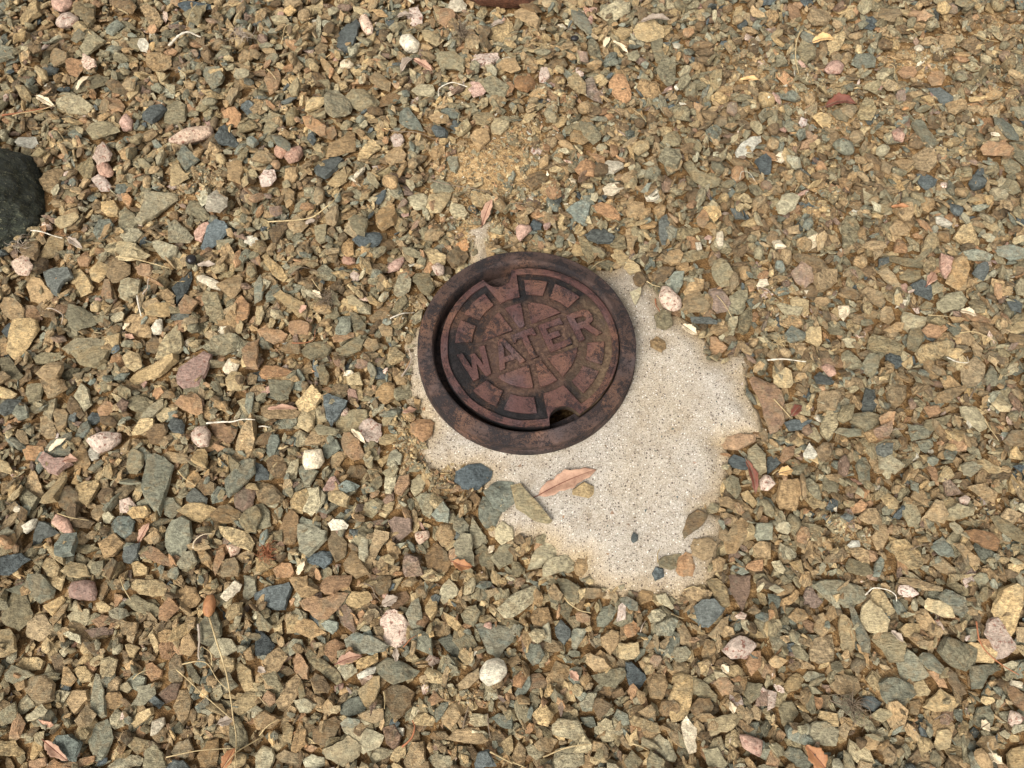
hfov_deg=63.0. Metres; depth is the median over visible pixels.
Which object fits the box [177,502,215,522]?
gravel stone
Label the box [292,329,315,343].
dry sprig
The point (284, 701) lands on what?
gravel stone
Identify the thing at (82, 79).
dry leaf
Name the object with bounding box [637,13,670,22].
dry leaf
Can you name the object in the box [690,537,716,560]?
gravel stone
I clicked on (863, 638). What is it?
gravel stone
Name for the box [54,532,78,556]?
gravel stone
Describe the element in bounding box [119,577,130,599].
straw
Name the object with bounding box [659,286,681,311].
gravel stone
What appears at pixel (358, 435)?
dry leaf
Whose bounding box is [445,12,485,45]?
root tuft
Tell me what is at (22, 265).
gravel stone
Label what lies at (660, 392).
concrete patch
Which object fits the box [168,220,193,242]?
gravel stone
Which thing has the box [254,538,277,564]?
root tuft
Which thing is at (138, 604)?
gravel stone
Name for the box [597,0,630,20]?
gravel stone
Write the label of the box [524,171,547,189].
gravel stone
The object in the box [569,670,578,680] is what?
dry leaf
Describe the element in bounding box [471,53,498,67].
gravel stone
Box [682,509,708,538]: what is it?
gravel stone
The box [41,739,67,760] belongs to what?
dry leaf
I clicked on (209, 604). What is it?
seed pod
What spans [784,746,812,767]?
gravel stone
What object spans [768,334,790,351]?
root tuft
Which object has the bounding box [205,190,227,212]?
gravel stone
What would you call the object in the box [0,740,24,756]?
gravel stone
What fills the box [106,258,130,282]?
gravel stone
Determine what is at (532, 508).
gravel stone
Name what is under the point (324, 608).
gravel stone
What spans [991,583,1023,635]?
gravel stone
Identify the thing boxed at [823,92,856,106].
dry leaf
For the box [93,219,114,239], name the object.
gravel stone
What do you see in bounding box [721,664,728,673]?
stone
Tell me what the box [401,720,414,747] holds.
root fibre
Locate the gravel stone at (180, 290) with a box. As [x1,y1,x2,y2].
[172,271,191,305]
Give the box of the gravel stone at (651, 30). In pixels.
[633,19,664,41]
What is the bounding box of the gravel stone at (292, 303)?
[273,290,304,317]
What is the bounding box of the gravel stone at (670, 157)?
[659,147,682,168]
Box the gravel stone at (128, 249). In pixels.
[104,241,149,260]
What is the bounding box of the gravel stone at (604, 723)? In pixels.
[597,717,614,742]
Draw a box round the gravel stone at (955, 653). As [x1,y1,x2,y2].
[936,636,977,670]
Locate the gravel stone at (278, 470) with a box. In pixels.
[266,455,287,478]
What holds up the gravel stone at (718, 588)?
on the gravel bed
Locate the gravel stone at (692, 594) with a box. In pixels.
[682,587,712,601]
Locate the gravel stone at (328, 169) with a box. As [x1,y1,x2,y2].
[313,156,343,179]
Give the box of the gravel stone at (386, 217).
[375,204,396,230]
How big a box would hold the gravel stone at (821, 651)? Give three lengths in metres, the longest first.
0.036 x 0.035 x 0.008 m
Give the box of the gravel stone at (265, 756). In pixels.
[255,746,275,767]
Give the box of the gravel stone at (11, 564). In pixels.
[0,553,30,575]
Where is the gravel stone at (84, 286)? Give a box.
[73,269,93,296]
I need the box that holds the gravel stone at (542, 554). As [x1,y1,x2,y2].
[527,542,556,569]
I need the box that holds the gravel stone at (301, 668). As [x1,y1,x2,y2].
[293,653,309,679]
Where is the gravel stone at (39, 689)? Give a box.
[24,675,55,704]
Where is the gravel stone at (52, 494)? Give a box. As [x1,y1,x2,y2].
[39,471,66,503]
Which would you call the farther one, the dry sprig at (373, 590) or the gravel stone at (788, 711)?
the dry sprig at (373, 590)
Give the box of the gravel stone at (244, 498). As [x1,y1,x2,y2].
[233,487,255,512]
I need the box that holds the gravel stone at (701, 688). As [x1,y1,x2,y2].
[693,677,716,702]
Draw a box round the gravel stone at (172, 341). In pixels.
[154,325,183,359]
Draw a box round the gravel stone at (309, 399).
[295,384,321,411]
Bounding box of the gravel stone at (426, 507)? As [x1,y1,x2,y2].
[415,492,433,518]
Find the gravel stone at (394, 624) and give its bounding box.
[380,609,409,647]
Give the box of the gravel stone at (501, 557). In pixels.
[490,544,512,568]
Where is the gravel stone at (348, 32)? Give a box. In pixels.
[337,19,359,54]
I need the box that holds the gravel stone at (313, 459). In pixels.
[302,449,324,469]
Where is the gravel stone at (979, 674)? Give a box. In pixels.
[969,663,1000,688]
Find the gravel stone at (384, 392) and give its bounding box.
[375,382,395,403]
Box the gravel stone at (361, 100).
[345,89,379,111]
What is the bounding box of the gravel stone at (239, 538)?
[219,526,254,551]
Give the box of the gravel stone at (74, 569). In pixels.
[60,561,90,577]
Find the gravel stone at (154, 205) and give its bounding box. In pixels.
[134,190,177,225]
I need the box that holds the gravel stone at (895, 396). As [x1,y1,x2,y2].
[885,385,906,409]
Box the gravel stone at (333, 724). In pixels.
[312,716,341,747]
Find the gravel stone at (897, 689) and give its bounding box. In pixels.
[878,676,916,705]
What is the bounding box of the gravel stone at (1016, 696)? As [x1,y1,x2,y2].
[1006,686,1023,710]
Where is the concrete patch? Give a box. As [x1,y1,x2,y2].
[403,221,762,603]
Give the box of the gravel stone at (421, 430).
[410,419,434,441]
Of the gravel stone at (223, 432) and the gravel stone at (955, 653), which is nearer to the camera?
the gravel stone at (955, 653)
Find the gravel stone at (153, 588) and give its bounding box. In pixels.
[130,579,166,596]
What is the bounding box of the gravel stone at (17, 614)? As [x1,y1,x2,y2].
[1,593,32,630]
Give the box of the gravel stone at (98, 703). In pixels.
[90,674,106,717]
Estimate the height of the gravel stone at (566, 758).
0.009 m
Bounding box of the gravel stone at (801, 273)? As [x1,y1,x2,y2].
[791,261,813,287]
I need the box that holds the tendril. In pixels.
[987,742,994,761]
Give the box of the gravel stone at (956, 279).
[945,252,969,290]
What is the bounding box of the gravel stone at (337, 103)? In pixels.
[324,90,352,117]
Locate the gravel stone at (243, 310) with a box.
[234,295,249,323]
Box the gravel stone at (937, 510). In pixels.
[925,499,948,523]
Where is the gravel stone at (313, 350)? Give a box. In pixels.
[301,341,332,359]
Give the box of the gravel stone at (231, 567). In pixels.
[220,557,240,576]
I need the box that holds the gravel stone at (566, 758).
[552,747,584,767]
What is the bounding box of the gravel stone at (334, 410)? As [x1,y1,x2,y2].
[323,393,347,426]
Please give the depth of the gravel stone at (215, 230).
1.29 m
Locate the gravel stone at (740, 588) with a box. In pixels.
[729,575,750,611]
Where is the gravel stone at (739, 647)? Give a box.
[722,635,756,658]
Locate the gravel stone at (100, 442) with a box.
[86,432,120,452]
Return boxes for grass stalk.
[166,748,231,757]
[176,669,234,721]
[182,661,228,690]
[208,617,236,767]
[223,737,259,767]
[267,189,342,221]
[795,31,800,73]
[959,331,994,340]
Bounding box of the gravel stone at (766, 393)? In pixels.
[749,376,784,433]
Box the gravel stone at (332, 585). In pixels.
[319,575,351,594]
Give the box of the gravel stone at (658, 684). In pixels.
[648,673,667,699]
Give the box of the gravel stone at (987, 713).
[971,705,994,726]
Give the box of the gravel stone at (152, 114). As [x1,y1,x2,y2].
[142,104,167,123]
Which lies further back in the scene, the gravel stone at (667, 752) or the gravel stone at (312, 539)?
the gravel stone at (312, 539)
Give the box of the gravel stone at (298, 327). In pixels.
[288,320,311,336]
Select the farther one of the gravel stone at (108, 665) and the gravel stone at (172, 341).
the gravel stone at (172, 341)
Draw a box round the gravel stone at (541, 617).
[530,607,552,626]
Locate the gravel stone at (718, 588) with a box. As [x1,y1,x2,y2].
[706,578,729,607]
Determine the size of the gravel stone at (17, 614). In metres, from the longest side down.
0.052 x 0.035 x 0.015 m
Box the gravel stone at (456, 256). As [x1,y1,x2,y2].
[446,246,468,267]
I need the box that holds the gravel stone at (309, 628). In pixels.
[295,618,324,638]
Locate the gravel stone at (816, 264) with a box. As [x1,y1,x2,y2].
[792,253,829,274]
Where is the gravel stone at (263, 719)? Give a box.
[253,710,282,729]
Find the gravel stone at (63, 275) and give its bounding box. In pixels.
[43,267,73,296]
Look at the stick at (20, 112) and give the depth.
1.38 m
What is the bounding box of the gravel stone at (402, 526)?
[388,516,412,540]
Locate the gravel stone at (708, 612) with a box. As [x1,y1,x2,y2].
[693,599,724,627]
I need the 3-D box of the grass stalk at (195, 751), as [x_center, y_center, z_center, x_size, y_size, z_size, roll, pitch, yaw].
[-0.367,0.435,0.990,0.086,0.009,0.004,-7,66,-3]
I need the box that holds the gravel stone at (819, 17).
[807,8,831,26]
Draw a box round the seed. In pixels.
[186,255,196,264]
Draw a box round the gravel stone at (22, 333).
[6,318,40,359]
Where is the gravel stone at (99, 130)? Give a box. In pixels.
[86,121,119,139]
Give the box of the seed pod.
[203,594,215,616]
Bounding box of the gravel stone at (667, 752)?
[652,734,676,761]
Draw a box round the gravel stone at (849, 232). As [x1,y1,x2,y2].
[841,215,859,247]
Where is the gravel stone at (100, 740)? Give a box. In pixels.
[88,719,112,761]
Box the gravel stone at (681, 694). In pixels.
[667,675,692,722]
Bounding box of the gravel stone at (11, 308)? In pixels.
[0,297,24,319]
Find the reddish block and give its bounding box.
[470,0,534,7]
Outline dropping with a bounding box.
[571,35,578,40]
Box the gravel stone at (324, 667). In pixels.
[305,650,341,684]
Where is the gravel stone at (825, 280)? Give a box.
[814,269,837,292]
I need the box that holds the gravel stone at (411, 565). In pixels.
[402,552,423,576]
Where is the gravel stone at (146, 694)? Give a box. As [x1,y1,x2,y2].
[131,683,155,705]
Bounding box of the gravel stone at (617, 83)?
[608,74,631,102]
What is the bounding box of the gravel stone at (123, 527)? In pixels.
[111,516,134,538]
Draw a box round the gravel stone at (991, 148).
[980,140,1013,155]
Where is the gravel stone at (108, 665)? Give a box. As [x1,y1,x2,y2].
[100,656,117,684]
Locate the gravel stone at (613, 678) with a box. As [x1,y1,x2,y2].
[591,667,625,688]
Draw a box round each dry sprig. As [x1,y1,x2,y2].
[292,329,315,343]
[363,583,380,601]
[401,349,411,376]
[865,587,896,600]
[975,621,1018,674]
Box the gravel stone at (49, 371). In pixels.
[35,361,63,380]
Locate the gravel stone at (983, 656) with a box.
[968,642,997,662]
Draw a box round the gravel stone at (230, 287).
[216,275,242,298]
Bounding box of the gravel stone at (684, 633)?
[677,615,691,647]
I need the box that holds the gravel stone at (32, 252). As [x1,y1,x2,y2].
[19,240,39,261]
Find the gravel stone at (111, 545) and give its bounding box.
[98,533,125,558]
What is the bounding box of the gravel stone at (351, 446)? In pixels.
[341,432,363,459]
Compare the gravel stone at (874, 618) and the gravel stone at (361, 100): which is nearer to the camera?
the gravel stone at (874, 618)
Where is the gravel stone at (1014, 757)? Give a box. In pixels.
[1006,745,1023,767]
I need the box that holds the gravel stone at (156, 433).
[146,424,167,443]
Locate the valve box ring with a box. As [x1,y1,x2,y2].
[417,252,635,454]
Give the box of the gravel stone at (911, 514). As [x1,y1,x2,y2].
[898,501,920,526]
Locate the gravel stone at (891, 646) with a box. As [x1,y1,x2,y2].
[871,632,906,662]
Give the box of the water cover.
[440,268,618,431]
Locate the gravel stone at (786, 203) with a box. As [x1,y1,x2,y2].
[775,192,799,214]
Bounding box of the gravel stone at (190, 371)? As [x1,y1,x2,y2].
[176,351,212,388]
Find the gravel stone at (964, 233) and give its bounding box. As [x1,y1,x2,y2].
[952,223,979,245]
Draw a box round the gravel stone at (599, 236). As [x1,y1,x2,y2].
[584,229,614,243]
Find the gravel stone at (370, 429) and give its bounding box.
[359,418,381,441]
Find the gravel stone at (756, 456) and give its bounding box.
[747,444,766,474]
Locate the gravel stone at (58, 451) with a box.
[45,431,71,456]
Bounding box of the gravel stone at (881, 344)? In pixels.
[868,334,904,355]
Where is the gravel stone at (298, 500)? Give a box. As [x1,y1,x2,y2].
[290,488,307,513]
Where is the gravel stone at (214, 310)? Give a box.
[201,290,223,323]
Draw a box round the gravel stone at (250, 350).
[241,338,259,369]
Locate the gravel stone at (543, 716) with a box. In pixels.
[532,704,553,726]
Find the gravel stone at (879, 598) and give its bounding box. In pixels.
[870,588,894,615]
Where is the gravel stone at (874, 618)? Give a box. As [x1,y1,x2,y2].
[860,599,889,632]
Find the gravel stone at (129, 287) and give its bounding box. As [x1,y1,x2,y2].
[118,277,141,300]
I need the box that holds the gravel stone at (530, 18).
[514,8,540,30]
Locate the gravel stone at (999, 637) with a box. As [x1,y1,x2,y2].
[984,617,1016,659]
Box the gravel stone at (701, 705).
[690,698,713,715]
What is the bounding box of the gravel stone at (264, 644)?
[255,629,274,655]
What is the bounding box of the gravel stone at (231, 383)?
[225,371,244,390]
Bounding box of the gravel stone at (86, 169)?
[77,157,96,179]
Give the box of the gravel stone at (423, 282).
[412,273,434,296]
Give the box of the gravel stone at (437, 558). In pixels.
[425,542,450,572]
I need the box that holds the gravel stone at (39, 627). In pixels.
[26,614,56,641]
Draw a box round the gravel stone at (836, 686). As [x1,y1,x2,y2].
[829,674,860,696]
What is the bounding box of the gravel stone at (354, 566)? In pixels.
[343,550,370,578]
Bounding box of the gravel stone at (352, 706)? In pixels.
[340,696,365,716]
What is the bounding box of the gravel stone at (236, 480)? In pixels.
[224,458,255,497]
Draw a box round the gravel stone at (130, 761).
[108,754,143,767]
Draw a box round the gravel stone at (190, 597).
[178,585,200,607]
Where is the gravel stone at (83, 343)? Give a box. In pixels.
[61,337,104,353]
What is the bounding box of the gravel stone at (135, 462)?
[126,448,143,474]
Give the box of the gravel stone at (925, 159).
[912,147,936,171]
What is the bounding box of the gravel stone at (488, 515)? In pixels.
[478,496,501,527]
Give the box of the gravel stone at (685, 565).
[675,552,694,576]
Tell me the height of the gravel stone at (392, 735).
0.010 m
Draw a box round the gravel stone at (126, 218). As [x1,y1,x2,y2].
[118,207,137,229]
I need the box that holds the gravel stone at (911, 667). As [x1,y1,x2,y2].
[896,648,928,681]
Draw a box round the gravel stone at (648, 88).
[637,78,660,98]
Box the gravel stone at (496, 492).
[483,481,514,511]
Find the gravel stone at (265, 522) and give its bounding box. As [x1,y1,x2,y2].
[256,503,271,528]
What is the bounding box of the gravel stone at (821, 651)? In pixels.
[808,635,833,663]
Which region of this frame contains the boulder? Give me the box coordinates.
[0,148,45,248]
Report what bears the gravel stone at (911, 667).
on the gravel bed
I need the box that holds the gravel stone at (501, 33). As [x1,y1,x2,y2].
[489,21,513,42]
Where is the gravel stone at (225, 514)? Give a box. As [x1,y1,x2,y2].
[210,504,241,523]
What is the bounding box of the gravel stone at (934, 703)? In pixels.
[922,688,960,711]
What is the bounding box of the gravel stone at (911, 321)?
[900,311,926,332]
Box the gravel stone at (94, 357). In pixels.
[70,345,110,368]
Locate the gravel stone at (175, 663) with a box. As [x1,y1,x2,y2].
[168,653,183,682]
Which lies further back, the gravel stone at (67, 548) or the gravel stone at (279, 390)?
the gravel stone at (279, 390)
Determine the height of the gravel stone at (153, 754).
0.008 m
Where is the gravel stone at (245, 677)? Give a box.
[235,661,253,691]
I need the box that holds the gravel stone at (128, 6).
[109,0,135,13]
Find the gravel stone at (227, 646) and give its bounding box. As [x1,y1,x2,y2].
[209,638,237,657]
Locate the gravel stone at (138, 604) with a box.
[124,594,158,616]
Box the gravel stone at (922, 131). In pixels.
[911,119,938,147]
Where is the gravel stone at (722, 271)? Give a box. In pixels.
[711,258,733,287]
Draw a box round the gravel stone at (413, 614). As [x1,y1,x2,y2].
[405,598,422,629]
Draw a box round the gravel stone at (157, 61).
[145,52,171,71]
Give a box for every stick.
[1,107,46,116]
[12,104,56,115]
[30,230,62,238]
[136,295,141,315]
[168,31,200,46]
[462,706,468,728]
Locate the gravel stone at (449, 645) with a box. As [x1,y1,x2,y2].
[438,633,459,660]
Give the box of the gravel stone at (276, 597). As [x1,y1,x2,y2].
[254,582,292,609]
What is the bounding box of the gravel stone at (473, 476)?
[454,463,492,489]
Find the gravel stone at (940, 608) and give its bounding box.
[924,598,954,617]
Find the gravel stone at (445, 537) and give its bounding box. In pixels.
[435,524,455,546]
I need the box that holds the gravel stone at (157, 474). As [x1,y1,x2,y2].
[141,453,173,516]
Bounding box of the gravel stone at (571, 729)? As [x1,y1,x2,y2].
[552,719,585,742]
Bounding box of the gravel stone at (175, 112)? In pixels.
[164,99,187,125]
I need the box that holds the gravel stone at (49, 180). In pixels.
[39,167,63,193]
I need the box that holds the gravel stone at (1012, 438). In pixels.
[1003,430,1023,446]
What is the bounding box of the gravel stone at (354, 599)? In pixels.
[346,591,372,607]
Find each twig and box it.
[206,419,254,423]
[388,129,435,139]
[429,179,486,191]
[438,82,466,96]
[487,713,490,738]
[767,358,805,361]
[934,713,953,720]
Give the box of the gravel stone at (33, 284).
[25,277,52,303]
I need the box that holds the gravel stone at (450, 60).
[436,51,464,71]
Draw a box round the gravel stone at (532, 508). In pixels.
[510,483,552,523]
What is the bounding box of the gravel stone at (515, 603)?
[496,584,539,617]
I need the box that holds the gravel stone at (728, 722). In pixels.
[707,712,742,735]
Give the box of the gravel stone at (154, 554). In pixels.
[140,545,171,566]
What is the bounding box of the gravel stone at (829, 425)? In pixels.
[820,410,838,440]
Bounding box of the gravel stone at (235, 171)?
[226,160,243,184]
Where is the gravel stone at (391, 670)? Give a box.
[376,657,419,684]
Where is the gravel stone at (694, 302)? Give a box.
[682,292,710,312]
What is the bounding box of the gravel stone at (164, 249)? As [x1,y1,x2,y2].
[152,240,178,260]
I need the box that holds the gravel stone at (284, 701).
[275,674,300,711]
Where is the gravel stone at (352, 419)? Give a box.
[335,409,368,432]
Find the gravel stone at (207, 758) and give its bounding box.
[197,738,218,767]
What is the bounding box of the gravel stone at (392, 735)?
[382,724,401,749]
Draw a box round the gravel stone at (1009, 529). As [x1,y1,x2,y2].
[990,516,1023,543]
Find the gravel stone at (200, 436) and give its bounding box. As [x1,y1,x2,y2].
[191,426,210,447]
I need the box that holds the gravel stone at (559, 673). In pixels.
[549,661,569,682]
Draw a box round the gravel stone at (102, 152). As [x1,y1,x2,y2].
[92,141,111,164]
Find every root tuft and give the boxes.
[5,234,30,253]
[225,24,255,45]
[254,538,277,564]
[310,289,336,314]
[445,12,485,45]
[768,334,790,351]
[828,684,874,730]
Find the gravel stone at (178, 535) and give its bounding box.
[165,515,192,556]
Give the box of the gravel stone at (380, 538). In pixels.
[365,529,389,569]
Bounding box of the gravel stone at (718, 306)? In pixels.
[708,287,730,313]
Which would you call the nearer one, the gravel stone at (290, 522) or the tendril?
the tendril
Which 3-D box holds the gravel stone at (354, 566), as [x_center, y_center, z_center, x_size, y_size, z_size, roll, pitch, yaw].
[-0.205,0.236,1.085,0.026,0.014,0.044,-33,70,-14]
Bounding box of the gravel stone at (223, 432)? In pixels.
[210,423,236,444]
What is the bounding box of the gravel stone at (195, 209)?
[185,200,209,221]
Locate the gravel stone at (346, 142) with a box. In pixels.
[326,131,355,156]
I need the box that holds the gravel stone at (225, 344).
[202,332,248,355]
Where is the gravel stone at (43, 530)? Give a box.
[32,521,57,544]
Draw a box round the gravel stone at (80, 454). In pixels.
[72,447,90,471]
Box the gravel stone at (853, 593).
[812,579,866,605]
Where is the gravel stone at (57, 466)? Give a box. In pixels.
[37,451,73,475]
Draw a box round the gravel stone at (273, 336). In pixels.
[257,325,288,344]
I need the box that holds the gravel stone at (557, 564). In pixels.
[542,554,574,576]
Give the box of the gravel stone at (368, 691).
[357,675,380,706]
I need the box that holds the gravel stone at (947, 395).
[934,384,966,403]
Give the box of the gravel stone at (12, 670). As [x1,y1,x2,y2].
[4,665,34,683]
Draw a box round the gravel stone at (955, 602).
[937,589,968,617]
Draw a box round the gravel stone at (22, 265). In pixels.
[11,255,32,275]
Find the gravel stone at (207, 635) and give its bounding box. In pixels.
[197,610,222,645]
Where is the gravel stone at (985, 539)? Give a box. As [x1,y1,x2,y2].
[963,529,999,550]
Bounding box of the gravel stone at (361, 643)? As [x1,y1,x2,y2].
[344,632,389,653]
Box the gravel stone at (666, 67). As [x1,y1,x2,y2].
[656,54,675,85]
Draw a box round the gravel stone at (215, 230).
[200,219,228,249]
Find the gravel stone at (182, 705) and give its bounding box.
[173,690,192,725]
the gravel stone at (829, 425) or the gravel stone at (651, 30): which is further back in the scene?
the gravel stone at (651, 30)
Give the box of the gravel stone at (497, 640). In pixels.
[475,623,513,657]
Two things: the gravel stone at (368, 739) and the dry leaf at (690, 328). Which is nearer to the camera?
the gravel stone at (368, 739)
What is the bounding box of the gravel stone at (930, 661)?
[918,652,943,673]
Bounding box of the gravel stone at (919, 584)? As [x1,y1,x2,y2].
[898,577,942,591]
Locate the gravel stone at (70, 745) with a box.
[53,734,82,761]
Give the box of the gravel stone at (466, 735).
[446,727,487,743]
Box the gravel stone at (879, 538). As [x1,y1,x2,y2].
[871,524,888,549]
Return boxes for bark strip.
[197,624,200,658]
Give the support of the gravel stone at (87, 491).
on the gravel bed
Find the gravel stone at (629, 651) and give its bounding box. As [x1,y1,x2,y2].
[618,642,639,659]
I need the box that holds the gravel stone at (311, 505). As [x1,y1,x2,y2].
[302,486,320,516]
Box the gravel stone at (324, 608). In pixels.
[299,592,347,619]
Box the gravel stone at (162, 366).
[129,353,178,384]
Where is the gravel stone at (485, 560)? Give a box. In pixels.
[474,543,494,570]
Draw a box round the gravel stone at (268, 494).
[256,482,284,505]
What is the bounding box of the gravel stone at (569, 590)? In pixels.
[556,578,579,602]
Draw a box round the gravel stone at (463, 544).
[453,532,474,565]
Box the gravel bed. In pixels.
[0,0,1023,767]
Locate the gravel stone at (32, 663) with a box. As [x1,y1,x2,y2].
[16,657,45,670]
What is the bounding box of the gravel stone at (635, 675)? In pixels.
[625,662,645,688]
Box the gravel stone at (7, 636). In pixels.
[0,628,17,657]
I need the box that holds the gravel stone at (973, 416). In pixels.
[959,406,986,431]
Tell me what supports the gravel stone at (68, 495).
on the gravel bed
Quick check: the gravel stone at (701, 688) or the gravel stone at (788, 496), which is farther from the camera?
the gravel stone at (788, 496)
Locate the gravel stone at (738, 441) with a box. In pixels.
[721,433,755,449]
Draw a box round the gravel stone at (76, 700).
[66,689,89,714]
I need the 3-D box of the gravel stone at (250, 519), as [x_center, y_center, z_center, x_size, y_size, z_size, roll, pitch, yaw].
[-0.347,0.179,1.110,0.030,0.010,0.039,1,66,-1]
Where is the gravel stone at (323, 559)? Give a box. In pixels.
[305,550,332,568]
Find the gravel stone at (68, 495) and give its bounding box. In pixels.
[58,485,82,509]
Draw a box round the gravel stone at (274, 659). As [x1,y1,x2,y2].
[261,647,287,672]
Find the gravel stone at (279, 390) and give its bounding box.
[268,379,293,400]
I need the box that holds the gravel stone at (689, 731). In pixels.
[681,715,696,753]
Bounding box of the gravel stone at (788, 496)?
[776,478,800,510]
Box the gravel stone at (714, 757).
[702,746,727,767]
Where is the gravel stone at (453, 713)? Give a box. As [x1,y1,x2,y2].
[441,703,463,730]
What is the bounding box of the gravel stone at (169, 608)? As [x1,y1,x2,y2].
[158,597,179,620]
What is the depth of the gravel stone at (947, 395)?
1.18 m
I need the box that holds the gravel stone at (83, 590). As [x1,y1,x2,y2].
[68,580,97,600]
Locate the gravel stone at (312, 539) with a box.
[297,523,326,557]
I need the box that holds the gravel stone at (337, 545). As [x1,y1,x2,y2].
[328,530,346,561]
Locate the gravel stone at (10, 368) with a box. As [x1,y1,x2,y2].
[0,356,23,379]
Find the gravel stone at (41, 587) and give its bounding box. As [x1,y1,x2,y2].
[24,573,55,603]
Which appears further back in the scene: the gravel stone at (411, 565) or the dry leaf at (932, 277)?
the dry leaf at (932, 277)
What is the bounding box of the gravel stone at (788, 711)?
[778,700,798,727]
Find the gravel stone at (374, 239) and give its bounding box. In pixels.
[352,232,382,247]
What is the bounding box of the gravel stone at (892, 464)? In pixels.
[878,454,904,474]
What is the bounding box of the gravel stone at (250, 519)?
[239,505,261,532]
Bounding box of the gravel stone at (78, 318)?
[65,304,96,330]
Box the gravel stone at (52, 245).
[39,234,64,259]
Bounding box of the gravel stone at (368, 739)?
[342,727,383,753]
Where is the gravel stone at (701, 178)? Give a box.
[683,160,721,187]
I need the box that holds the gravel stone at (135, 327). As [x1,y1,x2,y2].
[123,312,151,337]
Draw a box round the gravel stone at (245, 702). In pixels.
[232,692,256,714]
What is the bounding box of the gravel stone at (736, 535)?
[724,518,748,553]
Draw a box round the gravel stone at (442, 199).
[426,192,450,212]
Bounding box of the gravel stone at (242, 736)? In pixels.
[229,716,248,750]
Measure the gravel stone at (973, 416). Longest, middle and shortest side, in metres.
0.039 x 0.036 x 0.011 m
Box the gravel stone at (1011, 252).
[995,244,1023,260]
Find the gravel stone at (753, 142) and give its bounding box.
[735,136,761,157]
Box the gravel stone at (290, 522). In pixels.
[278,509,299,544]
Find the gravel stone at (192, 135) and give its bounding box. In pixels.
[169,125,213,144]
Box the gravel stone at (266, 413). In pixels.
[261,404,300,418]
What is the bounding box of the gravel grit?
[0,0,1023,767]
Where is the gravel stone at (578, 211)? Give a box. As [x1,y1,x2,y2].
[566,199,590,225]
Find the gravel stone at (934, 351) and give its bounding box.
[915,340,949,363]
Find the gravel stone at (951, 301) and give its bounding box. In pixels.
[936,291,967,312]
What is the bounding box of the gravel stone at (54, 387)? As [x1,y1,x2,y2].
[39,378,67,397]
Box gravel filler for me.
[0,0,1023,767]
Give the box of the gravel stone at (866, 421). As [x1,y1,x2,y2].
[850,412,879,431]
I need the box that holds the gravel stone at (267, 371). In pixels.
[259,365,290,379]
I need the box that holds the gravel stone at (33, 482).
[24,470,44,497]
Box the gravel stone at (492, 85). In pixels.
[477,75,509,96]
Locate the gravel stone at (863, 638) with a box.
[848,604,870,652]
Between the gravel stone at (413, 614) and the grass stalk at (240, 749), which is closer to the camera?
the grass stalk at (240, 749)
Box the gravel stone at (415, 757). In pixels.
[404,740,426,767]
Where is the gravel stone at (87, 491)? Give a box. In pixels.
[75,480,100,506]
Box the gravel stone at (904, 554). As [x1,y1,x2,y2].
[889,539,923,569]
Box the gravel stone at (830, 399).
[817,390,841,411]
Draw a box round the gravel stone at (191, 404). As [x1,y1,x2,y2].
[174,393,202,415]
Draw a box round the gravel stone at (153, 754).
[143,744,166,767]
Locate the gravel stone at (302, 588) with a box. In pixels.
[289,575,318,597]
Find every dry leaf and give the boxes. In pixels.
[34,95,54,106]
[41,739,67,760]
[48,438,65,450]
[62,453,77,462]
[66,236,82,248]
[76,76,89,89]
[125,333,134,338]
[137,523,148,542]
[197,260,214,266]
[216,715,234,726]
[221,748,234,767]
[258,666,265,672]
[267,403,297,409]
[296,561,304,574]
[299,305,306,312]
[305,218,314,223]
[312,290,321,297]
[334,651,361,664]
[351,429,365,443]
[380,594,397,606]
[392,648,398,660]
[395,11,411,17]
[400,57,412,72]
[402,406,416,412]
[414,58,432,70]
[451,559,472,570]
[481,199,492,227]
[488,545,494,552]
[490,19,504,26]
[533,467,596,497]
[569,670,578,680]
[603,37,609,46]
[613,40,627,52]
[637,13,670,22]
[681,323,696,334]
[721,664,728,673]
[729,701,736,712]
[741,75,758,79]
[745,456,758,493]
[777,465,792,475]
[790,404,801,416]
[805,745,827,767]
[809,32,834,42]
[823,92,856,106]
[891,203,908,207]
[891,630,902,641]
[926,271,937,286]
[958,307,976,315]
[980,719,990,730]
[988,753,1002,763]
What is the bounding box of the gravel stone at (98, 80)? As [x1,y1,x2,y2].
[71,74,108,93]
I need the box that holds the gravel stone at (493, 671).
[479,658,506,685]
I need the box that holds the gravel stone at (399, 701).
[382,684,415,718]
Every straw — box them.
[57,513,84,519]
[116,256,169,268]
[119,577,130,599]
[259,719,278,735]
[490,751,512,763]
[543,744,590,757]
[564,597,590,612]
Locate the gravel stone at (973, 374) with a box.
[960,356,984,386]
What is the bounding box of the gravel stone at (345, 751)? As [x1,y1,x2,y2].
[322,735,361,766]
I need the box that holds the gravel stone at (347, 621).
[338,604,355,632]
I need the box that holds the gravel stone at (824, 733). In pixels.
[809,721,838,745]
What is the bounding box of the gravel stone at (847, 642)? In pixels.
[838,613,855,652]
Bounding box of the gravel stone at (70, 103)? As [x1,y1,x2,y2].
[55,93,93,114]
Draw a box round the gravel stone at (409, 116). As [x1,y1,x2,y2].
[399,107,423,131]
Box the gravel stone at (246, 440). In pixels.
[232,412,256,461]

